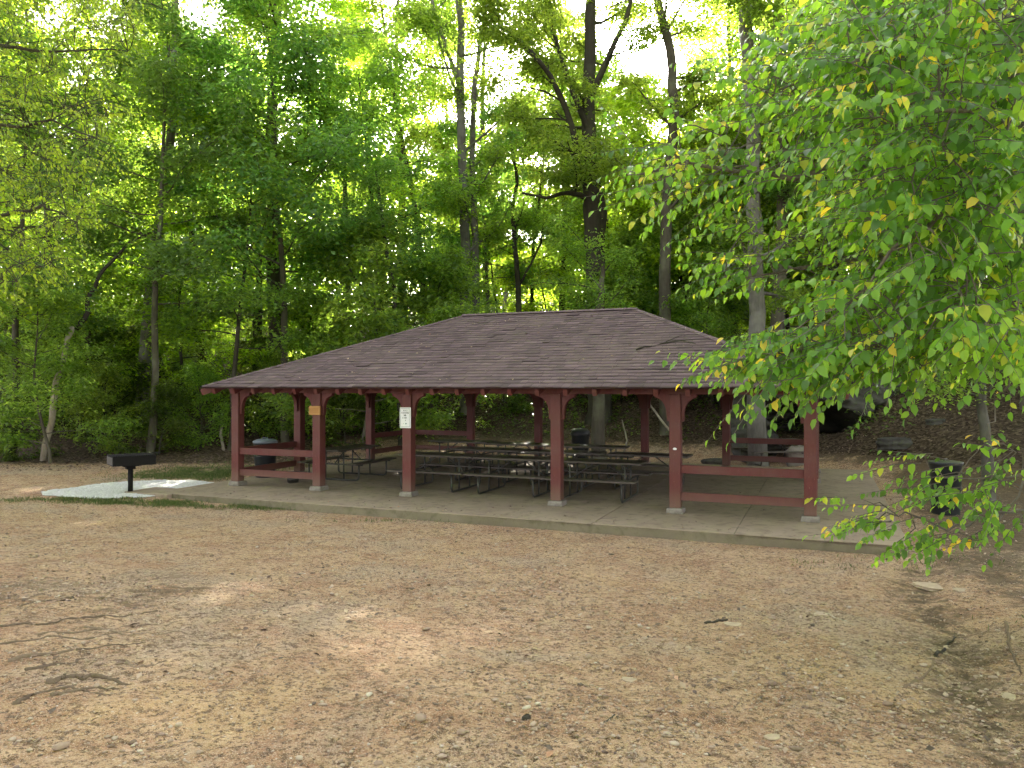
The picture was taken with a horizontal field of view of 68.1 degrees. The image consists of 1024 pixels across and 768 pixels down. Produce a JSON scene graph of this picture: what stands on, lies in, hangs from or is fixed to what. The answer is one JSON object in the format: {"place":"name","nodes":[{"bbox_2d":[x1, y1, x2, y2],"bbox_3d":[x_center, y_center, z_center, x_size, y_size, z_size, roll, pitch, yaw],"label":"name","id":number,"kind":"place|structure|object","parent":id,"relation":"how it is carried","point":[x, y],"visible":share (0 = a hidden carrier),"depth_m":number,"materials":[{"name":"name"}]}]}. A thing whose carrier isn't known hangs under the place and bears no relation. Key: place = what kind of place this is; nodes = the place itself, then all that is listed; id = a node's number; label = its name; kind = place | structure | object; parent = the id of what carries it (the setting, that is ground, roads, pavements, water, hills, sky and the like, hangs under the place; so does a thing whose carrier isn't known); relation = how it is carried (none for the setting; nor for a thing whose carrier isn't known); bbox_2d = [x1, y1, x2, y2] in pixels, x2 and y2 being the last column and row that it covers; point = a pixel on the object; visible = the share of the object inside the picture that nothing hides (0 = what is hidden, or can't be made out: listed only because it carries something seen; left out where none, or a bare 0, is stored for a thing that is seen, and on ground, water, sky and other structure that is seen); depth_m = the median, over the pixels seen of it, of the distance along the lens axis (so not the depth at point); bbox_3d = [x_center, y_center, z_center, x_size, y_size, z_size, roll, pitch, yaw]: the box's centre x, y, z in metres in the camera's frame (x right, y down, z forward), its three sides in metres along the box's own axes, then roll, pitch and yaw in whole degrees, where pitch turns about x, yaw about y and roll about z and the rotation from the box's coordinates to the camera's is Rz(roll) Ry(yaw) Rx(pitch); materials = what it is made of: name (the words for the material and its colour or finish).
{"place":"outdoors","nodes":[
{"label":"outdoors","id":0,"kind":"place"},
{"bbox_2d":[41,479,213,498],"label":"white gravel","id":1,"kind":"structure","parent":0,"point":[111,490],"depth_m":17.14,"materials":[{"name":"white gravel"}]},
{"bbox_2d":[10,0,810,291],"label":"sky","id":2,"kind":"structure","parent":0,"point":[650,62],"materials":[{"name":"white"}]},
{"bbox_2d":[0,301,1023,767],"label":"ground","id":3,"kind":"structure","parent":0,"point":[312,731],"depth_m":6.35,"materials":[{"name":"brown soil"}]},
{"bbox_2d":[0,389,63,461],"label":"shrub","id":4,"kind":"object","parent":3,"relation":"on","point":[13,456],"visible":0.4,"depth_m":23.88,"materials":[{"name":"green plant"}]},
{"bbox_2d":[39,326,74,460],"bbox_3d":[-14.178,0.359,23.550,1.069,4.330,0.322,0,0,0],"label":"dead trunk","id":5,"kind":"object","parent":3,"relation":"on","point":[49,429],"visible":0.61,"depth_m":23.48,"materials":[{"name":"grey wood"}]},
{"bbox_2d":[74,232,150,330],"bbox_3d":[-12.836,-3.332,24.422,2.241,3.334,0.390,0,0,-29],"label":"arching branch","id":6,"kind":"object","parent":5,"relation":"attached to","point":[98,277],"visible":0.79,"depth_m":24.26,"materials":[{"name":"brown plant"}]},
{"bbox_2d":[9,329,109,411],"bbox_3d":[-17.370,-0.303,29.439,3.692,4.279,3.388,0,0,-13],"label":"shrub","id":7,"kind":"object","parent":3,"relation":"on","point":[100,336],"visible":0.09,"depth_m":29.29,"materials":[{"name":"green plant"}]},
{"bbox_2d":[0,0,130,332],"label":"forest tree","id":8,"kind":"object","parent":3,"relation":"on","point":[3,64],"visible":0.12,"depth_m":25.81,"materials":[{"name":"green plant"}]},
{"bbox_2d":[2,301,131,435],"bbox_3d":[-16.024,-0.490,27.372,4.185,5.623,4.346,0,0,18],"label":"shrub","id":9,"kind":"object","parent":3,"relation":"on","point":[43,347],"visible":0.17,"depth_m":26.92,"materials":[{"name":"green plant"}]},
{"bbox_2d":[0,257,144,462],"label":"understory tree","id":10,"kind":"object","parent":3,"relation":"on","point":[43,299],"visible":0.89,"depth_m":22.76,"materials":[{"name":"green plant"}]},
{"bbox_2d":[0,4,157,458],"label":"understory tree","id":11,"kind":"object","parent":3,"relation":"on","point":[15,326],"visible":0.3,"depth_m":24.44,"materials":[{"name":"green plant"}]},
{"bbox_2d":[0,0,162,317],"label":"broadleaf tree","id":12,"kind":"object","parent":3,"relation":"on","point":[57,152],"visible":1,"depth_m":13.62,"materials":[{"name":"green plant"}]},
{"bbox_2d":[45,673,128,685],"bbox_3d":[-2.520,1.770,4.549,0.460,0.082,0.183,0,0,-10],"label":"tree root","id":13,"kind":"object","parent":3,"relation":"on","point":[63,677],"visible":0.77,"depth_m":4.55,"materials":[{"name":"brown wood"}]},
{"bbox_2d":[0,0,201,389],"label":"forest tree","id":14,"kind":"object","parent":3,"relation":"on","point":[7,220],"visible":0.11,"depth_m":30.73,"materials":[{"name":"green plant"}]},
{"bbox_2d":[53,358,149,455],"bbox_3d":[-13.632,0.906,25.124,2.747,3.554,2.646,0,0,37],"label":"shrub","id":15,"kind":"object","parent":3,"relation":"on","point":[106,376],"visible":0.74,"depth_m":24.98,"materials":[{"name":"green plant"}]},
{"bbox_2d":[0,55,204,434],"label":"understory tree","id":16,"kind":"object","parent":3,"relation":"on","point":[133,203],"visible":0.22,"depth_m":26.97,"materials":[{"name":"green plant"}]},
{"bbox_2d":[67,352,151,429],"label":"shrub","id":17,"kind":"object","parent":3,"relation":"on","point":[130,396],"visible":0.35,"depth_m":28.11,"materials":[{"name":"green plant"}]},
{"bbox_2d":[77,321,166,406],"bbox_3d":[-16.083,-0.556,30.826,3.730,4.323,3.423,0,0,22],"label":"shrub","id":18,"kind":"object","parent":3,"relation":"on","point":[109,336],"visible":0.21,"depth_m":30.27,"materials":[{"name":"green plant"}]},
{"bbox_2d":[0,0,296,453],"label":"understory tree","id":19,"kind":"object","parent":3,"relation":"on","point":[151,71],"visible":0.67,"depth_m":24.62,"materials":[{"name":"green plant"}]},
{"bbox_2d":[84,272,213,389],"bbox_3d":[-15.480,-2.154,32.400,4.664,6.034,4.491,0,0,13],"label":"shrub","id":20,"kind":"object","parent":3,"relation":"on","point":[124,319],"visible":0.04,"depth_m":32.05,"materials":[{"name":"green plant"}]},
{"bbox_2d":[125,487,176,497],"bbox_3d":[-7.736,2.405,16.693,1.240,0.112,0.840,0,0,22],"label":"concrete pad","id":21,"kind":"object","parent":3,"relation":"on","point":[148,491],"visible":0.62,"depth_m":16.56,"materials":[{"name":"beige concrete"}]},
{"bbox_2d":[107,452,160,491],"bbox_3d":[-8.279,1.992,16.654,1.019,0.939,0.700,0,0,-38],"label":"park grill","id":22,"kind":"object","parent":21,"relation":"on","point":[130,462],"visible":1,"depth_m":16.45,"materials":[{"name":"black paint"}]},
{"bbox_2d":[38,0,272,423],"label":"forest tree","id":23,"kind":"object","parent":3,"relation":"on","point":[169,138],"visible":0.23,"depth_m":28.50,"materials":[{"name":"green plant"}]},
{"bbox_2d":[109,376,203,455],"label":"shrub","id":24,"kind":"object","parent":3,"relation":"on","point":[173,392],"visible":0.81,"depth_m":25.25,"materials":[{"name":"green plant"}]},
{"bbox_2d":[96,287,221,399],"bbox_3d":[-14.483,-1.498,31.107,4.315,5.583,4.155,0,0,19],"label":"shrub","id":25,"kind":"object","parent":3,"relation":"on","point":[191,351],"visible":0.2,"depth_m":30.88,"materials":[{"name":"green plant"}]},
{"bbox_2d":[81,208,273,417],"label":"understory tree","id":26,"kind":"object","parent":3,"relation":"on","point":[182,228],"visible":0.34,"depth_m":28.20,"materials":[{"name":"green plant"}]},
{"bbox_2d":[95,0,261,389],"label":"forest tree","id":27,"kind":"object","parent":3,"relation":"on","point":[159,137],"visible":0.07,"depth_m":32.89,"materials":[{"name":"green plant"}]},
{"bbox_2d":[159,357,244,450],"bbox_3d":[-10.805,0.837,26.263,2.747,3.554,2.646,0,0,1],"label":"shrub","id":28,"kind":"object","parent":3,"relation":"on","point":[195,372],"visible":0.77,"depth_m":26.01,"materials":[{"name":"green plant"}]},
{"bbox_2d":[107,114,360,449],"bbox_3d":[-9.476,-3.340,26.534,7.332,11.890,7.134,0,0,10],"label":"understory tree","id":29,"kind":"object","parent":3,"relation":"on","point":[291,292],"visible":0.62,"depth_m":25.72,"materials":[{"name":"green plant"}]},
{"bbox_2d":[183,195,312,371],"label":"understory tree","id":30,"kind":"object","parent":3,"relation":"on","point":[229,347],"visible":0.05,"depth_m":33.41,"materials":[{"name":"green plant"}]},
{"bbox_2d":[181,0,323,410],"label":"forest tree","id":31,"kind":"object","parent":3,"relation":"on","point":[282,127],"visible":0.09,"depth_m":31.76,"materials":[{"name":"green plant"}]},
{"bbox_2d":[206,258,303,361],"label":"understory tree","id":32,"kind":"object","parent":3,"relation":"on","point":[249,331],"visible":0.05,"depth_m":39.00,"materials":[{"name":"green plant"}]},
{"bbox_2d":[219,330,294,428],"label":"shrub","id":33,"kind":"object","parent":3,"relation":"on","point":[247,412],"visible":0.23,"depth_m":30.00,"materials":[{"name":"green plant"}]},
{"bbox_2d":[244,348,310,439],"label":"shrub","id":34,"kind":"object","parent":3,"relation":"on","point":[276,361],"visible":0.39,"depth_m":27.11,"materials":[{"name":"green plant"}]},
{"bbox_2d":[148,0,432,423],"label":"forest tree","id":35,"kind":"object","parent":3,"relation":"on","point":[341,34],"visible":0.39,"depth_m":27.26,"materials":[{"name":"green plant"}]},
{"bbox_2d":[147,0,449,442],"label":"understory tree","id":36,"kind":"object","parent":3,"relation":"on","point":[225,54],"visible":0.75,"depth_m":25.44,"materials":[{"name":"green plant"}]},
{"bbox_2d":[288,293,363,358],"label":"shrub","id":37,"kind":"object","parent":3,"relation":"on","point":[307,322],"visible":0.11,"depth_m":30.92,"materials":[{"name":"green plant"}]},
{"bbox_2d":[308,329,380,430],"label":"shrub","id":38,"kind":"object","parent":3,"relation":"on","point":[331,336],"visible":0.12,"depth_m":28.75,"materials":[{"name":"green plant"}]},
{"bbox_2d":[308,393,383,448],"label":"shrub","id":39,"kind":"object","parent":3,"relation":"on","point":[334,400],"visible":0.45,"depth_m":27.41,"materials":[{"name":"green plant"}]},
{"bbox_2d":[280,0,434,320],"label":"forest tree","id":40,"kind":"object","parent":3,"relation":"on","point":[332,5],"visible":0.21,"depth_m":37.85,"materials":[{"name":"green plant"}]},
{"bbox_2d":[273,152,450,445],"bbox_3d":[-5.361,-2.866,27.416,6.134,11.144,5.431,0,0,27],"label":"slanting tree","id":41,"kind":"object","parent":3,"relation":"on","point":[372,208],"visible":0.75,"depth_m":26.90,"materials":[{"name":"green plant"}]},
{"bbox_2d":[252,204,473,449],"bbox_3d":[-5.135,-1.956,27.288,7.452,9.413,6.973,0,0,-9],"label":"understory tree","id":42,"kind":"object","parent":3,"relation":"on","point":[368,239],"visible":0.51,"depth_m":26.43,"materials":[{"name":"green plant"}]},
{"bbox_2d":[230,35,514,423],"bbox_3d":[-5.531,-6.038,30.372,9.630,16.051,9.899,0,0,-39],"label":"understory tree","id":43,"kind":"object","parent":3,"relation":"on","point":[389,74],"visible":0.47,"depth_m":29.49,"materials":[{"name":"green plant"}]},
{"bbox_2d":[352,393,397,431],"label":"shrub","id":44,"kind":"object","parent":3,"relation":"on","point":[385,417],"visible":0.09,"depth_m":28.41,"materials":[{"name":"green plant"}]},
{"bbox_2d":[319,0,470,317],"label":"forest tree","id":45,"kind":"object","parent":3,"relation":"on","point":[422,85],"visible":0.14,"depth_m":41.72,"materials":[{"name":"green plant"}]},
{"bbox_2d":[331,0,502,323],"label":"forest tree","id":46,"kind":"object","parent":3,"relation":"on","point":[415,134],"visible":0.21,"depth_m":37.63,"materials":[{"name":"green plant"}]},
{"bbox_2d":[0,127,849,319],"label":"distant woods","id":47,"kind":"object","parent":3,"relation":"on","point":[512,297],"visible":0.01,"depth_m":97.97,"materials":[{"name":"green plant"}]},
{"bbox_2d":[361,241,509,438],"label":"understory tree","id":48,"kind":"object","parent":3,"relation":"on","point":[468,285],"visible":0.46,"depth_m":27.59,"materials":[{"name":"green plant"}]},
{"bbox_2d":[360,0,510,286],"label":"forest tree","id":49,"kind":"object","parent":3,"relation":"on","point":[470,78],"visible":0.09,"depth_m":45.05,"materials":[{"name":"green plant"}]},
{"bbox_2d":[368,0,547,414],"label":"twin tree","id":50,"kind":"object","parent":3,"relation":"on","point":[427,21],"visible":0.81,"depth_m":30.81,"materials":[{"name":"green plant"}]},
{"bbox_2d":[412,201,554,319],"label":"understory tree","id":51,"kind":"object","parent":3,"relation":"on","point":[508,289],"visible":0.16,"depth_m":38.14,"materials":[{"name":"green plant"}]},
{"bbox_2d":[406,0,579,311],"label":"forest tree","id":52,"kind":"object","parent":3,"relation":"on","point":[481,120],"visible":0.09,"depth_m":46.88,"materials":[{"name":"green plant"}]},
{"bbox_2d":[421,99,579,312],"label":"understory tree","id":53,"kind":"object","parent":3,"relation":"on","point":[454,237],"visible":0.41,"depth_m":34.71,"materials":[{"name":"green plant"}]},
{"bbox_2d":[0,317,1010,442],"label":"undergrowth","id":54,"kind":"object","parent":3,"relation":"on","point":[502,413],"visible":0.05,"depth_m":29.36,"materials":[{"name":"green plant"}]},
{"bbox_2d":[477,394,533,415],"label":"shrub","id":55,"kind":"object","parent":3,"relation":"on","point":[515,397],"visible":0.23,"depth_m":30.52,"materials":[{"name":"green plant"}]},
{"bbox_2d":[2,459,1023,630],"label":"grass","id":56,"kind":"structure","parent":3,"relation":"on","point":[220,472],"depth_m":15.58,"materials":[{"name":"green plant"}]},
{"bbox_2d":[477,112,582,311],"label":"crooked tree","id":57,"kind":"object","parent":3,"relation":"on","point":[527,215],"visible":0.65,"depth_m":32.90,"materials":[{"name":"green plant"}]},
{"bbox_2d":[480,207,585,312],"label":"understory tree","id":58,"kind":"object","parent":3,"relation":"on","point":[541,248],"visible":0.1,"depth_m":40.40,"materials":[{"name":"green plant"}]},
{"bbox_2d":[450,89,623,309],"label":"understory tree","id":59,"kind":"object","parent":3,"relation":"on","point":[558,109],"visible":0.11,"depth_m":37.84,"materials":[{"name":"green plant"}]},
{"bbox_2d":[172,478,908,555],"bbox_3d":[0.988,2.533,18.565,14.600,0.338,10.650,0,0,22],"label":"floor slab base","id":60,"kind":"object","parent":3,"relation":"on","point":[720,538],"visible":0.2,"depth_m":12.86,"materials":[{"name":"grey concrete"}]},
{"bbox_2d":[442,0,680,425],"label":"oak tree","id":61,"kind":"object","parent":3,"relation":"on","point":[535,11],"visible":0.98,"depth_m":29.66,"materials":[{"name":"green plant"}]},
{"bbox_2d":[505,0,617,309],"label":"forest tree","id":62,"kind":"object","parent":3,"relation":"on","point":[549,99],"visible":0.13,"depth_m":40.78,"materials":[{"name":"green plant"}]},
{"bbox_2d":[481,33,666,271],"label":"understory tree","id":63,"kind":"object","parent":3,"relation":"on","point":[604,78],"visible":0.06,"depth_m":41.54,"materials":[{"name":"green plant"}]},
{"bbox_2d":[526,204,647,458],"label":"grey tree","id":64,"kind":"object","parent":3,"relation":"on","point":[597,300],"visible":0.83,"depth_m":25.87,"materials":[{"name":"green plant"}]},
{"bbox_2d":[536,158,656,309],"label":"understory tree","id":65,"kind":"object","parent":3,"relation":"on","point":[612,221],"visible":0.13,"depth_m":36.37,"materials":[{"name":"green plant"}]},
{"bbox_2d":[552,210,697,395],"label":"understory tree","id":66,"kind":"object","parent":3,"relation":"on","point":[629,239],"visible":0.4,"depth_m":29.93,"materials":[{"name":"green plant"}]},
{"bbox_2d":[580,66,690,287],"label":"forest tree","id":67,"kind":"object","parent":3,"relation":"on","point":[629,114],"visible":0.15,"depth_m":36.45,"materials":[{"name":"green plant"}]},
{"bbox_2d":[593,0,736,435],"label":"curved tree","id":68,"kind":"object","parent":3,"relation":"on","point":[673,79],"visible":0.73,"depth_m":27.91,"materials":[{"name":"green plant"}]},
{"bbox_2d":[557,75,805,331],"bbox_3d":[6.583,-7.032,34.298,10.030,13.565,11.687,0,0,44],"label":"understory tree","id":69,"kind":"object","parent":3,"relation":"on","point":[636,142],"visible":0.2,"depth_m":32.52,"materials":[{"name":"green plant"}]},
{"bbox_2d":[605,95,788,321],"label":"understory tree","id":70,"kind":"object","parent":3,"relation":"on","point":[694,141],"visible":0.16,"depth_m":31.56,"materials":[{"name":"green plant"}]},
{"bbox_2d":[648,245,765,404],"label":"understory tree","id":71,"kind":"object","parent":3,"relation":"on","point":[687,307],"visible":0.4,"depth_m":27.96,"materials":[{"name":"green plant"}]},
{"bbox_2d":[658,0,758,335],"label":"forest tree","id":72,"kind":"object","parent":3,"relation":"on","point":[691,55],"visible":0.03,"depth_m":45.70,"materials":[{"name":"green plant"}]},
{"bbox_2d":[673,0,791,340],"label":"forest tree","id":73,"kind":"object","parent":3,"relation":"on","point":[728,42],"visible":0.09,"depth_m":33.32,"materials":[{"name":"green plant"}]},
{"bbox_2d":[651,117,841,337],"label":"understory tree","id":74,"kind":"object","parent":3,"relation":"on","point":[772,224],"visible":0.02,"depth_m":31.71,"materials":[{"name":"green plant"}]},
{"bbox_2d":[660,128,850,340],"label":"understory tree","id":75,"kind":"object","parent":3,"relation":"on","point":[687,218],"visible":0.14,"depth_m":30.36,"materials":[{"name":"green plant"}]},
{"bbox_2d":[666,0,852,356],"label":"forest tree","id":76,"kind":"object","parent":3,"relation":"on","point":[777,316],"visible":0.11,"depth_m":28.69,"materials":[{"name":"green plant"}]},
{"bbox_2d":[678,0,840,333],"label":"forest tree","id":77,"kind":"object","parent":3,"relation":"on","point":[836,265],"visible":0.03,"depth_m":30.22,"materials":[{"name":"green plant"}]},
{"bbox_2d":[692,5,841,253],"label":"understory tree","id":78,"kind":"object","parent":3,"relation":"on","point":[735,40],"depth_m":36.53,"materials":[{"name":"green plant"}]},
{"bbox_2d":[694,0,849,465],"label":"grey tree","id":79,"kind":"object","parent":3,"relation":"on","point":[747,14],"visible":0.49,"depth_m":23.00,"materials":[{"name":"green plant"}]},
{"bbox_2d":[687,122,874,347],"bbox_3d":[10.988,-6.044,31.459,7.830,10.589,9.123,0,0,-8],"label":"understory tree","id":80,"kind":"object","parent":3,"relation":"on","point":[788,312],"visible":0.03,"depth_m":30.42,"materials":[{"name":"green plant"}]},
{"bbox_2d":[571,0,1023,450],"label":"broadleaf tree","id":81,"kind":"object","parent":3,"relation":"on","point":[963,228],"visible":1,"depth_m":5.80,"materials":[{"name":"green plant"}]},
{"bbox_2d":[721,42,890,320],"bbox_3d":[12.494,-7.149,30.866,8.066,13.079,7.847,0,0,33],"label":"understory tree","id":82,"kind":"object","parent":3,"relation":"on","point":[767,231],"depth_m":30.01,"materials":[{"name":"green plant"}]},
{"bbox_2d":[704,376,917,456],"bbox_3d":[10.700,1.226,26.899,7.000,3.609,7.354,0,0,0],"label":"rock outcrop","id":83,"kind":"object","parent":3,"relation":"on","point":[835,420],"visible":0.26,"depth_m":24.55,"materials":[{"name":"grey stone"}]},
{"bbox_2d":[760,8,877,333],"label":"understory tree","id":84,"kind":"object","parent":3,"relation":"on","point":[785,187],"visible":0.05,"depth_m":27.64,"materials":[{"name":"green plant"}]},
{"bbox_2d":[876,437,912,449],"bbox_3d":[10.877,1.690,21.590,1.013,0.384,0.781,0,0,0],"label":"boulder","id":85,"kind":"object","parent":3,"relation":"on","point":[891,443],"visible":0.98,"depth_m":21.31,"materials":[{"name":"grey stone"}]},
{"bbox_2d":[928,458,963,515],"bbox_3d":[8.350,1.974,14.595,0.606,1.078,0.606,0,0,-37],"label":"litter bin","id":86,"kind":"object","parent":3,"relation":"on","point":[933,464],"visible":0.59,"depth_m":14.39,"materials":[{"name":"plastic"}]},
{"bbox_2d":[899,127,1018,502],"bbox_3d":[9.523,-1.545,15.541,3.760,8.956,4.057,0,0,0],"label":"tree","id":87,"kind":"object","parent":3,"relation":"on","point":[982,411],"visible":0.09,"depth_m":15.91,"materials":[{"name":"green plant"}]},
{"bbox_2d":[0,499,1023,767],"bbox_3d":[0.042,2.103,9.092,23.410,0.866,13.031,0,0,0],"label":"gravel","id":88,"kind":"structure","parent":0,"point":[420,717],"depth_m":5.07,"materials":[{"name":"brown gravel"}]},
{"bbox_2d":[153,453,906,547],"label":"concrete floor","id":89,"kind":"structure","parent":0,"point":[640,509],"depth_m":15.65,"materials":[{"name":"grey concrete"}]},
{"bbox_2d":[253,437,277,477],"bbox_3d":[-6.267,1.854,19.244,0.606,0.998,0.606,0,0,-19],"label":"litter bin","id":90,"kind":"object","parent":89,"relation":"on","point":[262,459],"visible":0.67,"depth_m":19.02,"materials":[{"name":"plastic"}]},
{"bbox_2d":[297,444,396,480],"bbox_3d":[-4.133,1.972,19.125,1.720,0.758,1.830,0,0,22],"label":"picnic table","id":91,"kind":"object","parent":89,"relation":"on","point":[343,449],"visible":0.89,"depth_m":18.84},
{"bbox_2d":[387,451,492,491],"bbox_3d":[-1.598,1.966,17.189,1.830,0.758,1.720,0,0,22],"label":"picnic table","id":92,"kind":"object","parent":89,"relation":"on","point":[458,456],"visible":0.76,"depth_m":17.06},
{"bbox_2d":[427,439,496,468],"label":"picnic table","id":93,"kind":"object","parent":89,"relation":"on","point":[456,441],"visible":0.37,"depth_m":21.45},
{"bbox_2d":[444,446,534,482],"bbox_3d":[-0.515,1.971,18.723,1.830,0.758,1.720,0,0,22],"label":"picnic table","id":94,"kind":"object","parent":89,"relation":"on","point":[485,449],"visible":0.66,"depth_m":18.51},
{"bbox_2d":[463,454,568,497],"bbox_3d":[0.136,1.964,16.436,1.830,0.758,1.720,0,0,22],"label":"picnic table","id":95,"kind":"object","parent":89,"relation":"on","point":[504,468],"visible":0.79,"depth_m":16.28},
{"bbox_2d":[485,441,550,474],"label":"picnic table","id":96,"kind":"object","parent":89,"relation":"on","point":[527,444],"visible":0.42,"depth_m":20.33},
{"bbox_2d":[200,307,849,522],"bbox_3d":[0.839,0.264,18.887,13.636,4.179,9.071,0,0,22],"label":"picnic shelter","id":97,"kind":"object","parent":89,"relation":"on","point":[407,377],"visible":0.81,"depth_m":16.24,"materials":[{"name":"red paint"}]},
{"bbox_2d":[517,449,609,487],"bbox_3d":[1.270,1.968,17.938,1.830,0.758,1.720,0,0,21],"label":"picnic table","id":98,"kind":"object","parent":89,"relation":"on","point":[586,453],"visible":0.6,"depth_m":17.75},
{"bbox_2d":[571,427,589,457],"bbox_3d":[2.105,1.846,23.324,0.607,1.038,0.607,0,0,-9],"label":"litter bin","id":99,"kind":"object","parent":89,"relation":"on","point":[580,435],"visible":0.66,"depth_m":23.09,"materials":[{"name":"plastic"}]},
{"bbox_2d":[545,457,652,502],"bbox_3d":[1.829,1.962,15.688,1.830,0.758,1.720,0,0,22],"label":"picnic table","id":100,"kind":"object","parent":89,"relation":"on","point":[592,461],"visible":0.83,"depth_m":15.58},
{"bbox_2d":[564,444,633,478],"bbox_3d":[2.065,1.973,19.611,1.830,0.758,1.720,0,0,22],"label":"picnic table","id":101,"kind":"object","parent":89,"relation":"on","point":[609,447],"visible":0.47,"depth_m":19.57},
{"bbox_2d":[600,451,692,489],"bbox_3d":[3.121,1.966,17.179,1.830,0.758,1.720,0,0,23],"label":"picnic table","id":102,"kind":"object","parent":89,"relation":"on","point":[642,454],"visible":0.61,"depth_m":17.06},
{"bbox_2d":[802,376,1023,576],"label":"branch","id":103,"kind":"object","parent":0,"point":[927,544],"visible":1,"depth_m":6.83,"materials":[{"name":"green plant"}]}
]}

